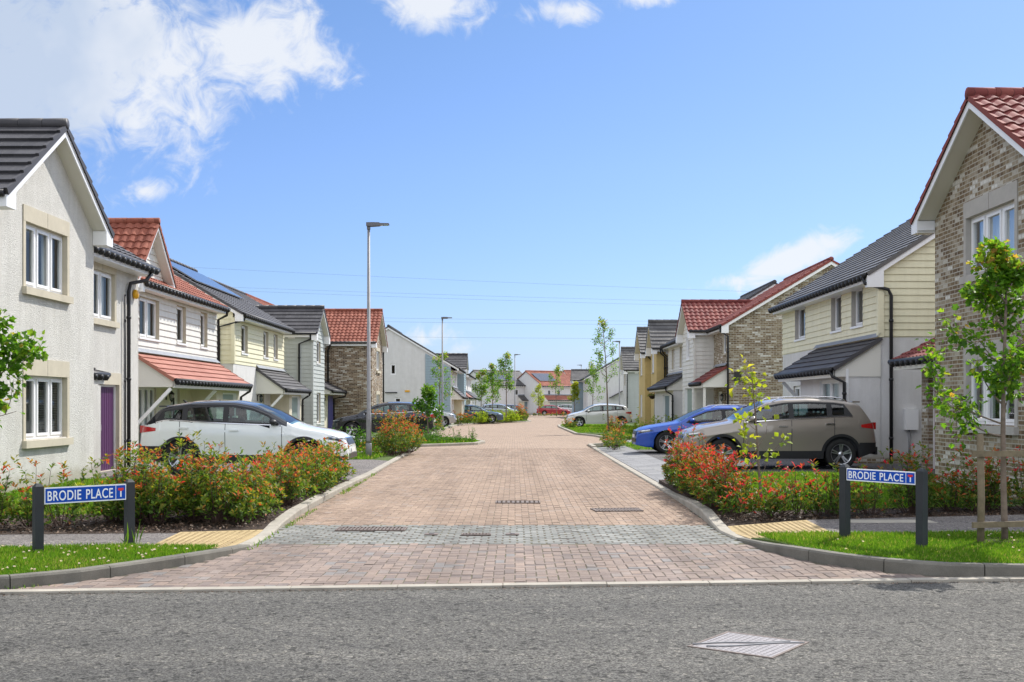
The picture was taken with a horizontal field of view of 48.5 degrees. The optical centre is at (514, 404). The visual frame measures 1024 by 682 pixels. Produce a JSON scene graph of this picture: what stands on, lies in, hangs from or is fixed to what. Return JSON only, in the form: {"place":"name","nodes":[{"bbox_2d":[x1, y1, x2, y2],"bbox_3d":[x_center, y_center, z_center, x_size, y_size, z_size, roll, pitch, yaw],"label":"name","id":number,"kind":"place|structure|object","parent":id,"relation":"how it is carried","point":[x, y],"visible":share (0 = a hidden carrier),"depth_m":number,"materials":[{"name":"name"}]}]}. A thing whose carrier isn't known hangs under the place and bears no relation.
{"place":"outdoors","nodes":[
{"label":"outdoors","id":0,"kind":"place"},
{"bbox_2d":[0,533,176,545],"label":"footpath","id":1,"kind":"structure","parent":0,"point":[53,539],"depth_m":12.88,"materials":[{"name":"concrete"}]},
{"bbox_2d":[94,460,386,479],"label":"driveway","id":2,"kind":"structure","parent":0,"point":[362,466],"depth_m":27.73,"materials":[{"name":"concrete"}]},
{"bbox_2d":[138,400,356,474],"bbox_3d":[-5.858,0.710,25.320,4.544,1.620,2.185,0,0,0],"label":"parked car","id":3,"kind":"object","parent":2,"relation":"on","point":[234,435],"visible":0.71,"depth_m":24.44,"materials":[{"name":"white paint"}]},
{"bbox_2d":[147,448,410,460],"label":"planting ground","id":4,"kind":"structure","parent":0,"point":[387,457],"depth_m":32.38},
{"bbox_2d":[170,258,311,421],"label":"cream boarded house","id":5,"kind":"structure","parent":4,"relation":"on","point":[251,344],"depth_m":45.76,"materials":[{"name":"wood"}]},
{"bbox_2d":[333,426,382,447],"bbox_3d":[-5.382,1.137,38.944,2.059,0.834,1.510,0,0,0],"label":"shrub","id":6,"kind":"object","parent":4,"relation":"on","point":[357,443],"visible":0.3,"depth_m":38.72,"materials":[{"name":"green plant"}]},
{"bbox_2d":[366,222,389,456],"bbox_3d":[-3.901,-1.808,32.300,0.663,6.695,0.220,0,0,0],"label":"street lamp","id":7,"kind":"object","parent":4,"relation":"on","point":[368,414],"visible":0.95,"depth_m":32.26,"materials":[{"name":"grey metal"}]},
{"bbox_2d":[371,408,426,455],"bbox_3d":[-3.618,0.805,35.222,1.752,1.483,3.483,0,0,0],"label":"shrub","id":8,"kind":"object","parent":4,"relation":"on","point":[401,440],"visible":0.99,"depth_m":34.46,"materials":[{"name":"green plant"}]},
{"bbox_2d":[411,383,446,437],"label":"street tree","id":9,"kind":"object","parent":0,"point":[428,392],"visible":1,"depth_m":46.44,"materials":[{"name":"green plant"}]},
{"bbox_2d":[411,425,473,441],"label":"shrub","id":10,"kind":"object","parent":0,"point":[434,437],"visible":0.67,"depth_m":44.78,"materials":[{"name":"green plant"}]},
{"bbox_2d":[436,353,473,409],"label":"blue grey house","id":11,"kind":"structure","parent":0,"point":[459,360],"depth_m":94.68,"materials":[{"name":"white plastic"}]},
{"bbox_2d":[15,448,934,588],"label":"street bed","id":12,"kind":"object","parent":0,"point":[576,544],"visible":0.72,"depth_m":13.15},
{"bbox_2d":[5,473,374,588],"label":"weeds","id":13,"kind":"object","parent":12,"relation":"on","point":[343,492],"visible":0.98,"depth_m":15.46,"materials":[{"name":"green plant"}]},
{"bbox_2d":[240,448,415,546],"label":"kerb","id":14,"kind":"structure","parent":12,"relation":"on","point":[284,518],"depth_m":17.18,"materials":[{"name":"concrete"}]},
{"bbox_2d":[19,543,928,588],"bbox_3d":[0.000,1.595,11.323,10.992,0.014,3.397,0,0,0],"label":"brick paving apron","id":15,"kind":"object","parent":12,"relation":"on","point":[341,567],"visible":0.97,"depth_m":11.13,"materials":[{"name":"brown brick"}]},
{"bbox_2d":[256,525,742,543],"bbox_3d":[-0.187,1.595,13.996,5.679,0.013,2.020,0,0,0],"label":"grey sett band","id":16,"kind":"object","parent":12,"relation":"on","point":[651,531],"visible":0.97,"depth_m":13.82,"materials":[{"name":"grey stone"}]},
{"bbox_2d":[335,527,407,530],"bbox_3d":[-1.820,1.585,14.450,0.880,0.018,0.380,0,0,0],"label":"drain grate","id":17,"kind":"object","parent":16,"relation":"on","point":[371,528],"visible":1,"depth_m":14.44,"materials":[{"name":"metal"}]},
{"bbox_2d":[286,448,707,525],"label":"brick street","id":18,"kind":"structure","parent":0,"point":[513,514],"depth_m":20.28,"materials":[{"name":"brick"}]},
{"bbox_2d":[590,508,643,511],"bbox_3d":[1.530,1.587,17.100,0.720,0.018,0.460,0,0,-7],"label":"drain grate","id":19,"kind":"object","parent":18,"relation":"on","point":[615,509],"visible":1,"depth_m":17.08,"materials":[{"name":"metal"}]},
{"bbox_2d":[592,447,742,539],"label":"kerb","id":20,"kind":"structure","parent":18,"relation":"on","point":[710,517],"depth_m":17.03,"materials":[{"name":"concrete"}]},
{"bbox_2d":[0,479,1023,534],"bbox_3d":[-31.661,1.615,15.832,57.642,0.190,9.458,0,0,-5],"label":"planting bed","id":21,"kind":"object","parent":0,"point":[258,526],"visible":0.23,"depth_m":14.43,"materials":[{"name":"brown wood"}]},
{"bbox_2d":[0,454,99,527],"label":"hedge","id":22,"kind":"object","parent":21,"relation":"on","point":[27,514],"visible":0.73,"depth_m":14.07,"materials":[{"name":"green plant"}]},
{"bbox_2d":[79,430,289,523],"bbox_3d":[-4.313,0.940,15.053,2.649,1.174,1.841,0,0,0],"label":"hedge","id":23,"kind":"object","parent":21,"relation":"on","point":[200,495],"visible":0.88,"depth_m":14.64,"materials":[{"name":"green plant"}]},
{"bbox_2d":[218,437,356,512],"bbox_3d":[-3.776,1.067,19.278,1.690,0.945,7.811,0,0,0],"label":"hedge","id":24,"kind":"object","parent":21,"relation":"on","point":[309,474],"visible":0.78,"depth_m":18.20,"materials":[{"name":"green plant"}]},
{"bbox_2d":[0,581,1023,681],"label":"road","id":25,"kind":"structure","parent":0,"point":[926,632],"depth_m":7.90,"materials":[{"name":"grey asphalt"}]},
{"bbox_2d":[0,577,1023,593],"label":"channel kerb","id":26,"kind":"structure","parent":25,"relation":"on","point":[494,585],"depth_m":9.95,"materials":[{"name":"concrete"}]},
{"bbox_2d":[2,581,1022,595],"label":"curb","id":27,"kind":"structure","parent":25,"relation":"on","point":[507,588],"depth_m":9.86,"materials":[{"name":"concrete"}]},
{"bbox_2d":[687,631,808,658],"bbox_3d":[1.556,1.598,7.570,0.600,0.024,0.600,0,0,36],"label":"manhole cover","id":28,"kind":"object","parent":25,"relation":"on","point":[751,645],"visible":1,"depth_m":7.55,"materials":[{"name":"metal"}]},
{"bbox_2d":[737,537,1023,576],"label":"front kerb","id":29,"kind":"structure","parent":25,"relation":"on","point":[910,566],"depth_m":10.79,"materials":[{"name":"grey concrete"}]},
{"bbox_2d":[420,417,603,447],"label":"street","id":30,"kind":"structure","parent":0,"point":[541,432],"depth_m":57.91,"materials":[{"name":"brick"}]},
{"bbox_2d":[418,419,530,447],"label":"bed kerb","id":31,"kind":"structure","parent":30,"relation":"on","point":[478,442],"depth_m":44.39,"materials":[{"name":"concrete"}]},
{"bbox_2d":[472,408,522,422],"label":"shrub","id":32,"kind":"object","parent":30,"relation":"on","point":[481,418],"visible":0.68,"depth_m":95.05,"materials":[{"name":"green plant"}]},
{"bbox_2d":[493,351,514,421],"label":"street tree","id":33,"kind":"object","parent":30,"relation":"on","point":[507,357],"visible":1,"depth_m":96.38,"materials":[{"name":"green plant"}]},
{"bbox_2d":[567,381,580,411],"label":"street tree","id":34,"kind":"object","parent":30,"relation":"on","point":[575,387],"visible":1,"depth_m":132.94,"materials":[{"name":"green plant"}]},
{"bbox_2d":[558,424,615,447],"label":"bed kerb","id":35,"kind":"structure","parent":30,"relation":"on","point":[591,445],"depth_m":56.12,"materials":[{"name":"concrete"}]},
{"bbox_2d":[570,359,614,416],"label":"blue gabled house","id":36,"kind":"structure","parent":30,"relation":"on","point":[577,374],"depth_m":137.03,"materials":[{"name":"paint"}]},
{"bbox_2d":[0,0,1023,372],"label":"sky","id":37,"kind":"structure","parent":0,"point":[734,148],"materials":[{"name":"blue"}]},
{"bbox_2d":[529,415,566,416],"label":"court","id":38,"kind":"object","parent":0,"point":[547,416],"depth_m":145.01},
{"bbox_2d":[469,370,528,410],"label":"slate roof house","id":39,"kind":"structure","parent":38,"relation":"on","point":[521,398],"depth_m":167.55,"materials":[{"name":"white paint"}]},
{"bbox_2d":[517,370,571,414],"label":"red roof house","id":40,"kind":"structure","parent":38,"relation":"on","point":[530,379],"depth_m":167.13,"materials":[{"name":"paint"}]},
{"bbox_2d":[536,405,570,415],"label":"parked car","id":41,"kind":"object","parent":38,"relation":"on","point":[543,411],"visible":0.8,"depth_m":157.12,"materials":[{"name":"red paint"}]},
{"bbox_2d":[548,365,563,415],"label":"street tree","id":42,"kind":"object","parent":38,"relation":"on","point":[557,369],"visible":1,"depth_m":146.02,"materials":[{"name":"green plant"}]},
{"bbox_2d":[560,423,663,449],"bbox_3d":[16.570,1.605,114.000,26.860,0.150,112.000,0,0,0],"label":"land","id":43,"kind":"structure","parent":0,"point":[599,433],"depth_m":67.45,"materials":[{"name":"green plant"}]},
{"bbox_2d":[583,361,605,409],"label":"street tree","id":44,"kind":"object","parent":43,"relation":"on","point":[588,380],"visible":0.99,"depth_m":114.79,"materials":[{"name":"green plant"}]},
{"bbox_2d":[566,404,631,426],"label":"parked car","id":45,"kind":"object","parent":43,"relation":"on","point":[595,416],"visible":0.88,"depth_m":75.03,"materials":[{"name":"white paint"}]},
{"bbox_2d":[579,358,622,410],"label":"gable end house","id":46,"kind":"structure","parent":43,"relation":"on","point":[613,389],"depth_m":128.00,"materials":[{"name":"white paint"}]},
{"bbox_2d":[590,316,618,430],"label":"street tree","id":47,"kind":"object","parent":43,"relation":"on","point":[598,354],"visible":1,"depth_m":61.50,"materials":[{"name":"green plant"}]},
{"bbox_2d":[620,347,638,422],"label":"pale gabled house","id":48,"kind":"structure","parent":43,"relation":"on","point":[629,368],"depth_m":95.00,"materials":[{"name":"white paint"}]},
{"bbox_2d":[634,327,650,425],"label":"ochre house","id":49,"kind":"structure","parent":43,"relation":"on","point":[644,377],"depth_m":71.56,"materials":[{"name":"stone"}]},
{"bbox_2d":[645,319,677,423],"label":"ochre house","id":50,"kind":"structure","parent":43,"relation":"on","point":[660,332],"depth_m":65.71,"materials":[{"name":"stone"}]},
{"bbox_2d":[647,280,777,423],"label":"white boarded house","id":51,"kind":"structure","parent":43,"relation":"on","point":[667,390],"depth_m":60.03,"materials":[{"name":"wood"}]},
{"bbox_2d":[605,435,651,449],"bbox_3d":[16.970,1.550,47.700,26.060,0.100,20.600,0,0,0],"label":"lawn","id":52,"kind":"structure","parent":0,"point":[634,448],"depth_m":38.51,"materials":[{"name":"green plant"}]},
{"bbox_2d":[675,257,839,419],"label":"brick house","id":53,"kind":"structure","parent":52,"relation":"on","point":[717,338],"depth_m":47.91,"materials":[{"name":"brick"}]},
{"bbox_2d":[598,446,669,482],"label":"dropped kerb paving","id":54,"kind":"structure","parent":0,"point":[646,465],"depth_m":30.61,"materials":[{"name":"grey concrete"}]},
{"bbox_2d":[600,414,632,449],"bbox_3d":[3.507,0.913,38.708,1.273,1.187,3.585,0,0,0],"label":"shrub","id":55,"kind":"object","parent":54,"relation":"on","point":[611,437],"visible":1,"depth_m":38.53,"materials":[{"name":"green plant"}]},
{"bbox_2d":[636,450,934,473],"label":"driveway","id":56,"kind":"structure","parent":0,"point":[771,465],"depth_m":27.83,"materials":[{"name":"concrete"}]},
{"bbox_2d":[632,404,780,453],"bbox_3d":[6.048,0.754,35.400,4.724,1.491,2.186,0,0,0],"label":"parked car","id":57,"kind":"object","parent":56,"relation":"on","point":[655,437],"visible":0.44,"depth_m":34.62,"materials":[{"name":"blue paint"}]},
{"bbox_2d":[674,396,876,468],"bbox_3d":[6.078,0.654,26.920,4.524,1.691,2.196,0,0,0],"label":"parked car","id":58,"kind":"object","parent":56,"relation":"on","point":[836,432],"visible":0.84,"depth_m":26.03,"materials":[{"name":"brown paint"}]},
{"bbox_2d":[659,480,1023,526],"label":"planting bed","id":59,"kind":"object","parent":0,"point":[730,522],"visible":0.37,"depth_m":15.53,"materials":[{"name":"brown soil"}]},
{"bbox_2d":[661,423,792,517],"bbox_3d":[3.107,0.927,18.199,1.182,1.166,6.823,0,0,0],"label":"hedge","id":60,"kind":"object","parent":59,"relation":"on","point":[699,476],"visible":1,"depth_m":16.36,"materials":[{"name":"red plant"}]},
{"bbox_2d":[724,355,792,501],"bbox_3d":[3.608,0.376,16.880,1.005,2.252,0.672,0,0,9],"label":"sapling","id":61,"kind":"object","parent":59,"relation":"on","point":[743,433],"visible":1,"depth_m":16.90,"materials":[{"name":"green plant"}]},
{"bbox_2d":[744,457,899,516],"bbox_3d":[4.153,1.117,15.357,2.192,0.779,0.905,0,0,-10],"label":"hedge","id":62,"kind":"object","parent":59,"relation":"on","point":[800,500],"visible":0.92,"depth_m":15.33,"materials":[{"name":"green plant"}]},
{"bbox_2d":[878,441,1023,512],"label":"hedge","id":63,"kind":"object","parent":59,"relation":"on","point":[935,495],"visible":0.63,"depth_m":15.85,"materials":[{"name":"green plant"}]},
{"bbox_2d":[751,528,1023,563],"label":"verge turf","id":64,"kind":"structure","parent":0,"point":[768,540],"depth_m":12.49,"materials":[{"name":"green plant"}]},
{"bbox_2d":[728,520,829,538],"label":"tactile paving","id":65,"kind":"structure","parent":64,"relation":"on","point":[738,531],"depth_m":14.06,"materials":[{"name":"beige concrete"}]},
{"bbox_2d":[839,464,927,546],"bbox_3d":[3.940,1.107,12.210,0.086,0.885,1.079,0,0,-34],"label":"street name sign","id":66,"kind":"object","parent":64,"relation":"on","point":[848,474],"visible":1,"depth_m":12.12,"materials":[{"name":"plastic"}]},
{"bbox_2d":[967,537,1023,546],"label":"mulch ring","id":67,"kind":"object","parent":64,"relation":"on","point":[988,539],"visible":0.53,"depth_m":12.27,"materials":[{"name":"brown soil"}]},
{"bbox_2d":[915,236,1023,539],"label":"young maple","id":68,"kind":"object","parent":67,"relation":"on","point":[1002,266],"visible":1,"depth_m":12.38,"materials":[{"name":"green plant"}]},
{"bbox_2d":[972,434,1023,542],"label":"tree stake frame","id":69,"kind":"object","parent":64,"relation":"on","point":[980,524],"visible":0.86,"depth_m":12.19,"materials":[{"name":"wood"}]},
{"bbox_2d":[808,515,1023,533],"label":"footpath","id":70,"kind":"structure","parent":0,"point":[960,523],"depth_m":14.19,"materials":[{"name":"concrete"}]},
{"bbox_2d":[851,520,937,522],"bbox_3d":[4.800,1.496,14.550,1.100,0.001,0.400,0,0,0],"label":"path patch","id":71,"kind":"object","parent":70,"relation":"on","point":[884,521],"visible":0.67,"depth_m":14.51,"materials":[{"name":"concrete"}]},
{"bbox_2d":[808,474,1023,507],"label":"lawn","id":72,"kind":"structure","parent":0,"point":[998,498],"depth_m":17.18,"materials":[{"name":"green plant"}]},
{"bbox_2d":[730,469,1007,510],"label":"grass","id":73,"kind":"structure","parent":72,"relation":"on","point":[812,477],"depth_m":20.16,"materials":[{"name":"green plant"}]},
{"bbox_2d":[888,87,1023,499],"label":"brick house","id":74,"kind":"structure","parent":72,"relation":"on","point":[971,196],"depth_m":19.87,"materials":[{"name":"brown stone"}]},
{"bbox_2d":[959,180,1017,284],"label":"window","id":75,"kind":"structure","parent":74,"relation":"in","point":[1001,222],"depth_m":19.25,"materials":[{"name":"white plastic"}]},
{"bbox_2d":[959,339,1018,434],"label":"window","id":76,"kind":"structure","parent":74,"relation":"in","point":[991,409],"depth_m":19.44,"materials":[{"name":"white plastic"}]},
{"label":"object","id":77,"kind":"structure","parent":0,"visible":0},
{"bbox_2d":[331,402,435,436],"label":"parked car","id":78,"kind":"object","parent":77,"relation":"on","point":[345,422],"visible":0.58,"depth_m":50.02,"materials":[{"name":"black paint"}]},
{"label":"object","id":79,"kind":"structure","parent":0,"visible":0},
{"bbox_2d":[208,277,346,428],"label":"grey boarded house","id":80,"kind":"structure","parent":79,"relation":"on","point":[307,341],"depth_m":53.64,"materials":[{"name":"wood"}]},
{"bbox_2d":[246,293,387,421],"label":"brick house","id":81,"kind":"structure","parent":79,"relation":"on","point":[345,360],"depth_m":61.60,"materials":[{"name":"brick"}]},
{"bbox_2d":[148,420,527,458],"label":"grass","id":82,"kind":"structure","parent":79,"relation":"on","point":[377,454],"depth_m":36.79,"materials":[{"name":"green plant"}]},
{"bbox_2d":[382,324,467,424],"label":"gable end house","id":83,"kind":"structure","parent":79,"relation":"on","point":[408,365],"depth_m":83.30,"materials":[{"name":"white paint"}]},
{"bbox_2d":[396,403,456,426],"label":"parked car","id":84,"kind":"object","parent":79,"relation":"on","point":[449,418],"visible":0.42,"depth_m":75.68,"materials":[{"name":"grey paint"}]},
{"bbox_2d":[431,351,454,422],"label":"street tree","id":85,"kind":"object","parent":79,"relation":"on","point":[438,364],"visible":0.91,"depth_m":71.48,"materials":[{"name":"green plant"}]},
{"bbox_2d":[466,374,478,409],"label":"white terrace house","id":86,"kind":"structure","parent":79,"relation":"on","point":[469,377],"depth_m":118.90,"materials":[{"name":"white paint"}]},
{"bbox_2d":[470,368,493,405],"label":"street tree","id":87,"kind":"object","parent":79,"relation":"on","point":[482,391],"visible":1,"depth_m":101.37,"materials":[{"name":"green plant"}]},
{"bbox_2d":[464,404,502,422],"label":"parked car","id":88,"kind":"object","parent":79,"relation":"on","point":[499,416],"visible":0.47,"depth_m":92.03,"materials":[{"name":"blue paint"}]},
{"bbox_2d":[483,363,500,408],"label":"street tree","id":89,"kind":"object","parent":79,"relation":"on","point":[491,376],"visible":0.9,"depth_m":111.86,"materials":[{"name":"green plant"}]},
{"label":"left verge turf","id":90,"kind":"structure","parent":0,"visible":0},
{"bbox_2d":[32,479,134,551],"bbox_3d":[-4.515,1.190,11.950,1.055,0.760,0.086,0,0,-43],"label":"street name sign","id":91,"kind":"object","parent":90,"relation":"on","point":[42,495],"visible":1,"depth_m":11.87,"materials":[{"name":"plastic"}]},
{"bbox_2d":[0,541,218,574],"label":"grass","id":92,"kind":"structure","parent":90,"relation":"on","point":[50,556],"depth_m":11.23,"materials":[{"name":"green plant"}]},
{"bbox_2d":[0,544,249,588],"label":"front kerb","id":93,"kind":"structure","parent":90,"relation":"on","point":[32,579],"depth_m":10.52,"materials":[{"name":"grey concrete"}]},
{"label":"ground","id":94,"kind":"structure","parent":0,"visible":0},
{"bbox_2d":[108,218,252,448],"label":"boarded house","id":95,"kind":"structure","parent":94,"relation":"on","point":[178,341],"depth_m":33.58,"materials":[{"name":"wood"}]},
{"bbox_2d":[139,387,153,448],"bbox_3d":[-10.924,0.540,32.250,0.953,2.480,2.100,0,0,0],"label":"window","id":96,"kind":"structure","parent":95,"relation":"in","point":[146,395],"depth_m":32.44,"materials":[{"name":"white plastic"}]},
{"bbox_2d":[138,297,160,341],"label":"window","id":97,"kind":"structure","parent":95,"relation":"in","point":[147,308],"depth_m":33.11,"materials":[{"name":"white plastic"}]},
{"bbox_2d":[176,306,186,345],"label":"window","id":98,"kind":"structure","parent":95,"relation":"in","point":[179,309],"depth_m":35.85,"materials":[{"name":"white plastic"}]},
{"bbox_2d":[154,530,262,547],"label":"tactile paving","id":99,"kind":"structure","parent":94,"relation":"on","point":[247,537],"depth_m":13.17,"materials":[{"name":"beige concrete"}]},
{"bbox_2d":[768,218,934,463],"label":"cream boarded house","id":100,"kind":"structure","parent":94,"relation":"on","point":[854,324],"depth_m":28.90,"materials":[{"name":"beige wood"}]},
{"bbox_2d":[794,308,805,341],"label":"window","id":101,"kind":"structure","parent":100,"relation":"in","point":[802,311],"depth_m":37.90,"materials":[{"name":"white plastic"}]},
{"bbox_2d":[822,380,838,413],"bbox_3d":[8.963,0.025,30.550,0.953,1.750,2.500,0,0,0],"label":"window","id":102,"kind":"structure","parent":100,"relation":"in","point":[830,388],"depth_m":30.75,"materials":[{"name":"white plastic"}]},
{"bbox_2d":[830,296,841,333],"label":"window","id":103,"kind":"structure","parent":100,"relation":"in","point":[837,300],"depth_m":33.24,"materials":[{"name":"white plastic"}]},
{"bbox_2d":[850,289,863,328],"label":"window","id":104,"kind":"structure","parent":100,"relation":"in","point":[859,324],"depth_m":31.24,"materials":[{"name":"white plastic"}]},
{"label":"left lawn","id":105,"kind":"structure","parent":0,"visible":0},
{"bbox_2d":[0,308,48,427],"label":"young maple","id":106,"kind":"object","parent":105,"relation":"on","point":[22,351],"visible":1,"depth_m":12.18,"materials":[{"name":"green plant"}]},
{"bbox_2d":[0,118,160,492],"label":"rendered house","id":107,"kind":"structure","parent":105,"relation":"on","point":[71,272],"depth_m":21.65,"materials":[{"name":"paint"}]},
{"bbox_2d":[22,204,73,303],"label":"window","id":108,"kind":"structure","parent":107,"relation":"in","point":[45,282],"depth_m":21.02,"materials":[{"name":"white plastic"}]},
{"bbox_2d":[22,359,73,448],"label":"window","id":109,"kind":"structure","parent":107,"relation":"in","point":[45,393],"depth_m":20.99,"materials":[{"name":"white plastic"}]},
{"bbox_2d":[94,261,119,327],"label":"window","id":110,"kind":"structure","parent":107,"relation":"in","point":[102,281],"depth_m":26.25,"materials":[{"name":"white plastic"}]},
{"bbox_2d":[101,384,115,470],"bbox_3d":[-9.410,0.535,26.125,0.080,1.970,1.150,0,0,0],"label":"door","id":111,"kind":"structure","parent":107,"relation":"in","point":[108,392],"depth_m":26.30,"materials":[{"name":"purple wood"}]},
{"bbox_2d":[2,476,257,515],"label":"grass","id":112,"kind":"structure","parent":105,"relation":"on","point":[89,481],"depth_m":18.60,"materials":[{"name":"green plant"}]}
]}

